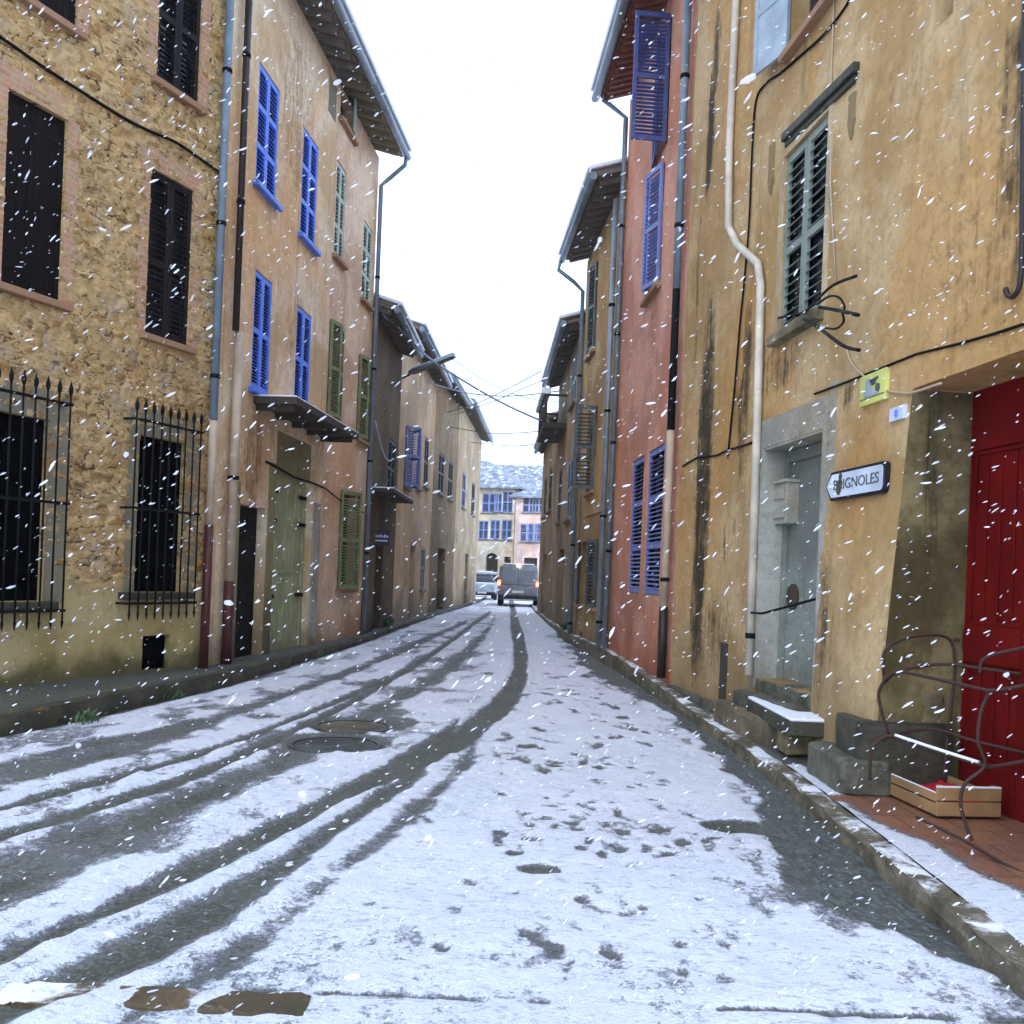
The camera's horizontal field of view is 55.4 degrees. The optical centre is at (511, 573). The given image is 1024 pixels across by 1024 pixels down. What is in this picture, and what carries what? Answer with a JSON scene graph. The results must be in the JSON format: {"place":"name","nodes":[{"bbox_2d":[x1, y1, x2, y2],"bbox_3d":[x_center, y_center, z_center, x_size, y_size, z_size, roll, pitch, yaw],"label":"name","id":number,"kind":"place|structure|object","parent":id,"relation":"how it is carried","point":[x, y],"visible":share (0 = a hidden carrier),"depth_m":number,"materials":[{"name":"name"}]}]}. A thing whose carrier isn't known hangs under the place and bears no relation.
{"place":"outdoors","nodes":[
{"label":"outdoors","id":0,"kind":"place"},
{"bbox_2d":[0,599,477,711],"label":"pavement","id":1,"kind":"structure","parent":0,"point":[27,695],"depth_m":10.19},
{"bbox_2d":[0,0,233,686],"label":"stone house","id":2,"kind":"structure","parent":1,"relation":"on","point":[78,105],"depth_m":10.67,"materials":[{"name":"beige stone"}]},
{"bbox_2d":[0,92,72,311],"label":"window","id":3,"kind":"structure","parent":2,"relation":"in","point":[30,262],"depth_m":9.75,"materials":[{"name":"black wood"}]},
{"bbox_2d":[0,368,73,631],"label":"window","id":4,"kind":"structure","parent":2,"relation":"in","point":[20,457],"depth_m":9.84,"materials":[{"name":"metal"}]},
{"bbox_2d":[17,0,88,41],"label":"window","id":5,"kind":"structure","parent":2,"relation":"in","point":[61,12],"depth_m":9.90,"materials":[{"name":"stone"}]},
{"bbox_2d":[115,397,203,620],"bbox_3d":[-4.103,-0.714,11.470,0.311,2.493,1.283,2,0,23],"label":"window","id":6,"kind":"structure","parent":2,"relation":"in","point":[156,540],"depth_m":11.45,"materials":[{"name":"metal"}]},
{"bbox_2d":[138,170,197,354],"bbox_3d":[-4.036,-3.645,11.465,0.195,1.968,0.886,2,0,23],"label":"window","id":7,"kind":"structure","parent":2,"relation":"in","point":[171,203],"depth_m":11.47,"materials":[{"name":"black wood"}]},
{"bbox_2d":[150,0,207,115],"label":"window","id":8,"kind":"structure","parent":2,"relation":"in","point":[182,18],"depth_m":11.51,"materials":[{"name":"black wood"}]},
{"bbox_2d":[208,0,377,665],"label":"orange house","id":9,"kind":"structure","parent":1,"relation":"on","point":[293,147],"depth_m":14.39,"materials":[{"name":"clear paint"}]},
{"bbox_2d":[234,505,256,657],"bbox_3d":[-3.854,0.144,13.813,0.060,2.203,1.108,2,0,5],"label":"door","id":10,"kind":"structure","parent":9,"relation":"in","point":[248,515],"depth_m":13.96,"materials":[{"name":"wood"}]},
{"bbox_2d":[248,270,271,394],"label":"window","id":11,"kind":"structure","parent":9,"relation":"in","point":[263,288],"depth_m":13.83,"materials":[{"name":"blue wood"}]},
{"bbox_2d":[252,64,282,211],"bbox_3d":[-3.454,-6.152,13.767,0.195,1.725,1.023,2,0,5],"label":"window","id":12,"kind":"structure","parent":9,"relation":"in","point":[268,98],"depth_m":13.75,"materials":[{"name":"blue wood"}]},
{"bbox_2d":[269,473,306,650],"bbox_3d":[-3.654,-0.156,15.636,0.085,2.820,1.921,2,0,5],"label":"door","id":13,"kind":"structure","parent":9,"relation":"in","point":[286,603],"depth_m":15.83,"materials":[{"name":"green wood"}]},
{"bbox_2d":[294,305,310,401],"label":"window","id":14,"kind":"structure","parent":9,"relation":"in","point":[303,331],"depth_m":15.75,"materials":[{"name":"blue wood"}]},
{"bbox_2d":[298,129,321,256],"bbox_3d":[-3.273,-6.150,15.733,0.195,1.763,0.997,2,0,5],"label":"window","id":15,"kind":"structure","parent":9,"relation":"in","point":[306,234],"depth_m":15.72,"materials":[{"name":"blue wood"}]},
{"bbox_2d":[316,72,412,643],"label":"peach house","id":16,"kind":"structure","parent":1,"relation":"on","point":[367,114],"depth_m":18.59,"materials":[{"name":"beige paint"}]},
{"bbox_2d":[326,319,344,423],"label":"window","id":17,"kind":"structure","parent":16,"relation":"in","point":[339,370],"depth_m":17.45,"materials":[{"name":"green wood"}]},
{"bbox_2d":[332,161,348,270],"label":"window","id":18,"kind":"structure","parent":16,"relation":"in","point":[337,255],"depth_m":17.54,"materials":[{"name":"green wood"}]},
{"bbox_2d":[335,490,361,593],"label":"window","id":19,"kind":"structure","parent":16,"relation":"in","point":[342,587],"depth_m":18.60,"materials":[{"name":"green wood"}]},
{"bbox_2d":[339,98,358,146],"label":"window","id":20,"kind":"structure","parent":16,"relation":"in","point":[342,117],"depth_m":17.80,"materials":[{"name":"glass"}]},
{"bbox_2d":[355,354,371,446],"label":"window","id":21,"kind":"structure","parent":16,"relation":"in","point":[365,436],"depth_m":19.52,"materials":[{"name":"green wood"}]},
{"bbox_2d":[360,221,374,311],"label":"window","id":22,"kind":"structure","parent":16,"relation":"in","point":[367,241],"depth_m":19.60,"materials":[{"name":"green wood"}]},
{"bbox_2d":[384,618,393,626],"bbox_3d":[-3.026,1.170,23.525,0.479,0.219,0.640,2,0,0],"label":"weed","id":23,"kind":"object","parent":1,"relation":"on","point":[389,622],"visible":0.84,"depth_m":23.38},
{"bbox_2d":[360,292,424,633],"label":"brown house","id":24,"kind":"structure","parent":1,"relation":"on","point":[393,344],"depth_m":22.45,"materials":[{"name":"paint"}]},
{"bbox_2d":[375,531,390,545],"bbox_3d":[-3.203,-0.798,21.589,1.011,0.342,0.064,2,0,-2],"label":"hanging sign","id":25,"kind":"object","parent":24,"relation":"attached to","point":[382,538],"visible":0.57,"depth_m":21.57,"materials":[{"name":"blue metal"}]},
{"bbox_2d":[387,438,397,503],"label":"window","id":26,"kind":"structure","parent":24,"relation":"in","point":[392,446],"depth_m":23.66,"materials":[{"name":"grey glass"}]},
{"bbox_2d":[392,316,453,623],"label":"tan house","id":27,"kind":"structure","parent":1,"relation":"on","point":[415,484],"depth_m":27.65,"materials":[{"name":"beige paint"}]},
{"bbox_2d":[403,426,421,491],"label":"window","id":28,"kind":"structure","parent":27,"relation":"in","point":[412,456],"depth_m":26.01,"materials":[{"name":"blue wood"}]},
{"bbox_2d":[419,547,426,591],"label":"window","id":29,"kind":"structure","parent":27,"relation":"in","point":[421,589],"depth_m":30.52,"materials":[{"name":"grey glass"}]},
{"bbox_2d":[423,437,430,490],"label":"window","id":30,"kind":"structure","parent":27,"relation":"in","point":[425,486],"depth_m":30.39,"materials":[{"name":"grey glass"}]},
{"bbox_2d":[403,352,455,378],"bbox_3d":[-2.395,-5.135,24.593,2.287,0.689,0.330,2,0,35],"label":"street lamp","id":31,"kind":"object","parent":27,"relation":"attached to","point":[431,364],"visible":0.91,"depth_m":24.26,"materials":[{"name":"black metal"}]},
{"bbox_2d":[454,359,559,401],"bbox_3d":[-0.104,-4.985,25.506,0.059,0.585,4.145,2,0,44],"label":"overhead cable","id":32,"kind":"object","parent":31,"relation":"attached to","point":[500,388],"visible":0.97,"depth_m":25.24,"materials":[{"name":"rubber"}]},
{"bbox_2d":[446,370,542,412],"bbox_3d":[-0.642,-5.529,30.023,0.127,0.315,6.727,2,0,-27],"label":"overhead cable","id":33,"kind":"object","parent":27,"relation":"attached to","point":[499,392],"visible":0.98,"depth_m":29.35,"materials":[{"name":"rubber"}]},
{"bbox_2d":[428,369,473,612],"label":"narrow brown house","id":34,"kind":"structure","parent":1,"relation":"on","point":[444,499],"depth_m":35.38,"materials":[{"name":"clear paint"}]},
{"bbox_2d":[436,549,438,608],"bbox_3d":[-2.815,0.228,35.098,0.055,2.280,1.858,2,0,4],"label":"door","id":35,"kind":"structure","parent":34,"relation":"in","point":[438,549],"depth_m":35.87,"materials":[{"name":"brown wood"}]},
{"bbox_2d":[438,453,445,496],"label":"window","id":36,"kind":"structure","parent":34,"relation":"in","point":[441,457],"depth_m":34.17,"materials":[{"name":"grey glass"}]},
{"bbox_2d":[447,461,453,501],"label":"window","id":37,"kind":"structure","parent":34,"relation":"in","point":[450,475],"depth_m":36.63,"materials":[{"name":"grey glass"}]},
{"bbox_2d":[451,427,537,433],"bbox_3d":[-0.338,-4.823,32.601,0.479,1.022,7.832,2,0,-27],"label":"overhead cable","id":38,"kind":"object","parent":34,"relation":"attached to","point":[496,433],"visible":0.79,"depth_m":33.33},
{"bbox_2d":[452,396,493,606],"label":"building","id":39,"kind":"structure","parent":1,"relation":"on","point":[467,499],"depth_m":43.17,"materials":[{"name":"beige paint"}]},
{"bbox_2d":[461,472,466,510],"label":"window","id":40,"kind":"structure","parent":39,"relation":"in","point":[464,475],"depth_m":41.55,"materials":[{"name":"blue glass"}]},
{"bbox_2d":[471,482,475,517],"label":"window","id":41,"kind":"structure","parent":39,"relation":"in","point":[473,486],"depth_m":46.26,"materials":[{"name":"glass"}]},
{"bbox_2d":[347,0,631,465],"label":"sky","id":42,"kind":"structure","parent":0,"point":[441,139],"materials":[{"name":"white"}]},
{"bbox_2d":[477,460,532,592],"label":"cream house","id":43,"kind":"structure","parent":0,"point":[496,523],"depth_m":73.08,"materials":[{"name":"beige paint"}]},
{"bbox_2d":[478,521,487,539],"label":"window","id":44,"kind":"structure","parent":43,"relation":"in","point":[483,525],"depth_m":73.25,"materials":[{"name":"blue glass"}]},
{"bbox_2d":[480,493,496,513],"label":"window","id":45,"kind":"structure","parent":43,"relation":"in","point":[487,499],"depth_m":73.16,"materials":[{"name":"blue glass"}]},
{"bbox_2d":[488,520,499,539],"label":"window","id":46,"kind":"structure","parent":43,"relation":"in","point":[495,524],"depth_m":73.02,"materials":[{"name":"blue glass"}]},
{"bbox_2d":[492,493,502,512],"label":"window","id":47,"kind":"structure","parent":43,"relation":"in","point":[499,496],"depth_m":72.97,"materials":[{"name":"blue glass"}]},
{"bbox_2d":[500,520,512,540],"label":"window","id":48,"kind":"structure","parent":43,"relation":"in","point":[506,524],"depth_m":72.79,"materials":[{"name":"blue glass"}]},
{"bbox_2d":[501,491,513,513],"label":"window","id":49,"kind":"structure","parent":43,"relation":"in","point":[507,505],"depth_m":72.79,"materials":[{"name":"blue glass"}]},
{"bbox_2d":[0,596,1023,1023],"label":"road","id":50,"kind":"structure","parent":0,"point":[196,780],"depth_m":4.91,"materials":[{"name":"snow"}]},
{"bbox_2d":[61,706,108,725],"bbox_3d":[-3.760,1.281,8.676,0.335,0.139,0.458,2,0,0],"label":"weed","id":51,"kind":"object","parent":50,"relation":"on","point":[87,716],"visible":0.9,"depth_m":8.68,"materials":[{"name":"plant"}]},
{"bbox_2d":[163,690,185,701],"bbox_3d":[-3.627,1.299,10.385,0.226,0.113,0.323,2,0,35],"label":"weed","id":52,"kind":"object","parent":50,"relation":"on","point":[177,693],"visible":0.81,"depth_m":10.36,"materials":[{"name":"plant"}]},
{"bbox_2d":[0,600,480,736],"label":"kerb","id":53,"kind":"structure","parent":50,"relation":"on","point":[27,719],"depth_m":10.13,"materials":[{"name":"stone"}]},
{"bbox_2d":[288,736,382,752],"bbox_3d":[-1.474,1.458,8.138,0.780,0.069,0.780,2,0,0],"label":"manhole cover","id":54,"kind":"object","parent":50,"relation":"on","point":[324,744],"visible":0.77,"depth_m":8.12,"materials":[{"name":"metal"}]},
{"bbox_2d":[313,720,392,733],"bbox_3d":[-1.488,1.457,9.119,0.740,0.069,0.740,2,0,0],"label":"manhole cover","id":55,"kind":"object","parent":50,"relation":"on","point":[351,726],"visible":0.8,"depth_m":9.06,"materials":[{"name":"metal"}]},
{"bbox_2d":[476,571,496,599],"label":"parked car","id":56,"kind":"object","parent":50,"relation":"on","point":[489,588],"visible":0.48,"depth_m":52.66,"materials":[{"name":"grey paint"}]},
{"bbox_2d":[496,563,537,605],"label":"delivery van","id":57,"kind":"object","parent":50,"relation":"on","point":[513,583],"visible":0.88,"depth_m":43.49,"materials":[{"name":"grey paint"}]},
{"bbox_2d":[530,604,1023,999],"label":"kerb","id":58,"kind":"structure","parent":50,"relation":"on","point":[967,927],"depth_m":5.34,"materials":[{"name":"stone"}]},
{"bbox_2d":[0,0,1023,1023],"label":"falling snow","id":59,"kind":"structure","parent":0,"point":[504,510],"depth_m":2.71,"materials":[{"name":"snow"}]},
{"bbox_2d":[494,464,542,487],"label":"back house","id":60,"kind":"structure","parent":0,"point":[531,476],"depth_m":94.05,"materials":[{"name":"beige paint"}]},
{"bbox_2d":[508,485,541,579],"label":"salmon house","id":61,"kind":"structure","parent":0,"point":[527,528],"depth_m":69.77,"materials":[{"name":"pink paint"}]},
{"bbox_2d":[518,524,533,542],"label":"window","id":62,"kind":"structure","parent":61,"relation":"in","point":[524,528],"depth_m":69.80,"materials":[{"name":"blue glass"}]},
{"bbox_2d":[521,498,536,513],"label":"window","id":63,"kind":"structure","parent":61,"relation":"in","point":[527,503],"depth_m":69.78,"materials":[{"name":"blue glass"}]},
{"bbox_2d":[524,558,536,566],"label":"window","id":64,"kind":"structure","parent":61,"relation":"in","point":[526,560],"depth_m":69.85,"materials":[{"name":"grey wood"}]},
{"bbox_2d":[528,524,540,542],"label":"window","id":65,"kind":"structure","parent":61,"relation":"in","point":[535,525],"depth_m":69.62,"materials":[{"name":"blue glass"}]},
{"bbox_2d":[532,499,541,513],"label":"window","id":66,"kind":"structure","parent":61,"relation":"in","point":[539,501],"depth_m":69.59,"materials":[{"name":"blue glass"}]},
{"bbox_2d":[534,604,826,786],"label":"pavement","id":67,"kind":"structure","parent":0,"point":[791,761],"depth_m":7.74,"materials":[{"name":"stone"}]},
{"bbox_2d":[533,411,557,619],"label":"building","id":68,"kind":"structure","parent":67,"relation":"on","point":[549,450],"depth_m":32.94,"materials":[{"name":"brown paint"}]},
{"bbox_2d":[540,477,546,519],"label":"window","id":69,"kind":"structure","parent":68,"relation":"in","point":[544,515],"depth_m":35.17,"materials":[{"name":"grey glass"}]},
{"bbox_2d":[545,467,552,514],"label":"window","id":70,"kind":"structure","parent":68,"relation":"in","point":[548,511],"depth_m":31.96,"materials":[{"name":"glass"}]},
{"bbox_2d":[536,309,585,632],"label":"building","id":71,"kind":"structure","parent":67,"relation":"on","point":[561,368],"depth_m":25.87,"materials":[{"name":"brown paint"}]},
{"bbox_2d":[379,306,539,420],"bbox_3d":[-1.090,-4.944,24.649,1.101,1.342,9.348,2,0,28],"label":"overhead cable","id":72,"kind":"object","parent":71,"relation":"attached to","point":[442,367],"visible":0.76,"depth_m":25.16,"materials":[{"name":"rubber"}]},
{"bbox_2d":[426,381,561,396],"bbox_3d":[-0.472,-5.172,27.465,4.031,0.560,1.107,2,0,0],"label":"overhead cable","id":73,"kind":"object","parent":71,"relation":"attached to","point":[491,395],"visible":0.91,"depth_m":27.27,"materials":[{"name":"rubber"}]},
{"bbox_2d":[458,379,545,413],"bbox_3d":[-0.304,-5.604,31.055,0.274,0.202,6.668,2,0,-26],"label":"overhead cable","id":74,"kind":"object","parent":71,"relation":"attached to","point":[503,397],"visible":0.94,"depth_m":31.06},
{"bbox_2d":[554,469,561,525],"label":"window","id":75,"kind":"structure","parent":71,"relation":"in","point":[556,523],"depth_m":27.49,"materials":[{"name":"glass"}]},
{"bbox_2d":[562,458,572,523],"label":"window","id":76,"kind":"structure","parent":71,"relation":"in","point":[570,465],"depth_m":24.29,"materials":[{"name":"brown wood"}]},
{"bbox_2d":[567,354,576,412],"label":"window","id":77,"kind":"structure","parent":71,"relation":"in","point":[573,400],"depth_m":24.15,"materials":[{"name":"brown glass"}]},
{"bbox_2d":[558,622,566,631],"bbox_3d":[1.368,1.276,23.506,0.523,0.260,0.812,2,0,13],"label":"weed","id":78,"kind":"object","parent":67,"relation":"on","point":[563,626],"visible":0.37,"depth_m":23.33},
{"bbox_2d":[557,156,627,649],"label":"umber house","id":79,"kind":"structure","parent":67,"relation":"on","point":[594,222],"depth_m":19.53,"materials":[{"name":"brown paint"}]},
{"bbox_2d":[572,404,595,496],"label":"window","id":80,"kind":"structure","parent":79,"relation":"in","point":[587,445],"depth_m":19.54,"materials":[{"name":"wood"}]},
{"bbox_2d":[574,539,598,611],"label":"window","id":81,"kind":"structure","parent":79,"relation":"in","point":[591,558],"depth_m":19.07,"materials":[{"name":"grey wood"}]},
{"bbox_2d":[584,261,597,362],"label":"window","id":82,"kind":"structure","parent":79,"relation":"in","point":[590,349],"depth_m":20.44,"materials":[{"name":"green wood"}]},
{"bbox_2d":[590,0,697,684],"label":"pink house","id":83,"kind":"structure","parent":67,"relation":"on","point":[645,469],"depth_m":14.20,"materials":[{"name":"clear paint"}]},
{"bbox_2d":[629,457,643,592],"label":"window","id":84,"kind":"structure","parent":83,"relation":"in","point":[638,472],"depth_m":15.31,"materials":[{"name":"blue wood"}]},
{"bbox_2d":[630,10,670,167],"bbox_3d":[2.053,-7.019,14.227,0.750,1.831,0.947,2,0,-3],"label":"window","id":85,"kind":"structure","parent":83,"relation":"in","point":[654,137],"depth_m":13.77,"materials":[{"name":"blue wood"}]},
{"bbox_2d":[640,161,663,307],"bbox_3d":[2.139,-4.979,14.401,0.400,1.805,1.166,2,0,-3],"label":"window","id":86,"kind":"structure","parent":83,"relation":"in","point":[648,226],"depth_m":14.18,"materials":[{"name":"wood"}]},
{"bbox_2d":[644,444,664,595],"bbox_3d":[2.048,-0.731,13.710,0.096,2.077,1.079,2,0,-3],"label":"window","id":87,"kind":"structure","parent":83,"relation":"in","point":[656,462],"depth_m":13.93,"materials":[{"name":"blue wood"}]},
{"bbox_2d":[747,696,823,755],"bbox_3d":[2.329,1.307,8.299,0.347,0.342,1.405,2,0,0],"label":"stone bench","id":88,"kind":"object","parent":67,"relation":"on","point":[807,730],"visible":0.82,"depth_m":7.86,"materials":[{"name":"stone"}]},
{"bbox_2d":[807,742,892,796],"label":"stone block","id":89,"kind":"structure","parent":67,"relation":"on","point":[830,765],"depth_m":6.51,"materials":[{"name":"stone"}]},
{"bbox_2d":[835,712,952,792],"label":"stone block","id":90,"kind":"structure","parent":67,"relation":"on","point":[853,739],"depth_m":6.55,"materials":[{"name":"stone"}]},
{"bbox_2d":[925,695,943,722],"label":"stone block","id":91,"kind":"structure","parent":90,"relation":"on","point":[936,702],"depth_m":6.62,"materials":[{"name":"stone"}]},
{"bbox_2d":[475,596,962,897],"bbox_3d":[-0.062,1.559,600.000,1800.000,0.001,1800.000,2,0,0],"label":"ground","id":92,"kind":"structure","parent":0,"point":[531,602],"depth_m":6.33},
{"bbox_2d":[0,982,27,1006],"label":"edging stone","id":93,"kind":"object","parent":92,"relation":"on","point":[9,991],"visible":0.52,"depth_m":3.29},
{"bbox_2d":[10,981,201,1010],"bbox_3d":[-1.367,1.447,3.294,0.598,0.065,0.167,2,0,0],"label":"edging stone","id":94,"kind":"object","parent":92,"relation":"on","point":[36,994],"visible":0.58,"depth_m":3.27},
{"bbox_2d":[196,989,312,1015],"bbox_3d":[-0.878,1.468,3.285,0.385,0.063,0.188,2,0,0],"label":"edging stone","id":95,"kind":"object","parent":92,"relation":"on","point":[248,1003],"visible":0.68,"depth_m":3.26,"materials":[{"name":"stone"}]},
{"bbox_2d":[667,0,1023,822],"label":"ochre house","id":96,"kind":"structure","parent":92,"relation":"on","point":[929,140],"depth_m":7.44,"materials":[{"name":"yellow paint"}]},
{"bbox_2d":[755,429,822,694],"bbox_3d":[2.581,-0.091,8.701,0.288,2.189,1.379,2,0,-6],"label":"door","id":97,"kind":"structure","parent":96,"relation":"in","point":[784,549],"depth_m":9.11,"materials":[{"name":"grey wood"}]},
{"bbox_2d":[753,0,832,76],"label":"window","id":98,"kind":"structure","parent":96,"relation":"in","point":[775,34],"depth_m":9.21,"materials":[{"name":"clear glass"}]},
{"bbox_2d":[781,116,827,327],"bbox_3d":[2.628,-3.039,8.621,0.096,1.662,0.953,2,0,-6],"label":"window","id":99,"kind":"structure","parent":96,"relation":"in","point":[804,233],"depth_m":8.62,"materials":[{"name":"green wood"}]},
{"bbox_2d":[826,461,889,500],"bbox_3d":[2.567,-0.679,7.288,0.049,0.226,0.951,2,0,-6],"label":"direction sign","id":100,"kind":"object","parent":96,"relation":"attached to","point":[870,479],"visible":1,"depth_m":7.17,"materials":[{"name":"white metal"}]},
{"bbox_2d":[859,367,889,407],"bbox_3d":[2.647,-1.358,7.136,0.056,0.225,0.392,2,0,-6],"label":"yellow notice","id":101,"kind":"object","parent":96,"relation":"attached to","point":[874,386],"visible":0.97,"depth_m":7.09,"materials":[{"name":"plastic"}]},
{"bbox_2d":[889,404,907,422],"bbox_3d":[2.681,-1.110,6.767,0.038,0.096,0.203,2,0,-6],"label":"house number","id":102,"kind":"object","parent":96,"relation":"attached to","point":[897,413],"visible":0.99,"depth_m":6.74,"materials":[{"name":"white ceramic"}]},
{"bbox_2d":[953,376,1023,822],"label":"red door","id":103,"kind":"structure","parent":96,"relation":"in","point":[997,452],"depth_m":6.33,"materials":[{"name":"paint"}]},
{"bbox_2d":[818,786,1023,944],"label":"pavement","id":104,"kind":"structure","parent":0,"point":[929,848],"depth_m":5.28,"materials":[{"name":"ceramic"}]},
{"bbox_2d":[868,633,1023,871],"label":"iron rack","id":105,"kind":"object","parent":104,"relation":"on","point":[946,753],"visible":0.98,"depth_m":5.93,"materials":[{"name":"metal"}]},
{"bbox_2d":[890,773,1001,816],"bbox_3d":[2.756,1.394,6.290,0.416,0.185,0.682,2,0,-6],"label":"fruit crate","id":106,"kind":"object","parent":104,"relation":"on","point":[928,800],"visible":0.6,"depth_m":5.97,"materials":[{"name":"brown wood"}]},
{"bbox_2d":[919,780,984,801],"bbox_3d":[2.756,1.395,6.290,0.344,0.071,0.582,2,0,-6],"label":"plastic sheet","id":107,"kind":"object","parent":106,"relation":"in","point":[931,786],"visible":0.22,"depth_m":6.45,"materials":[{"name":"plastic"}]},
{"label":"square","id":108,"kind":"structure","parent":0,"visible":0},
{"bbox_2d":[491,572,498,590],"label":"parked car","id":109,"kind":"object","parent":108,"relation":"on","point":[494,575],"visible":0.06,"depth_m":68.52,"materials":[{"name":"white paint"}]},
{"bbox_2d":[514,436,542,465],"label":"bare tree","id":110,"kind":"object","parent":108,"relation":"on","point":[530,453],"visible":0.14,"depth_m":104.66,"materials":[{"name":"plant"}]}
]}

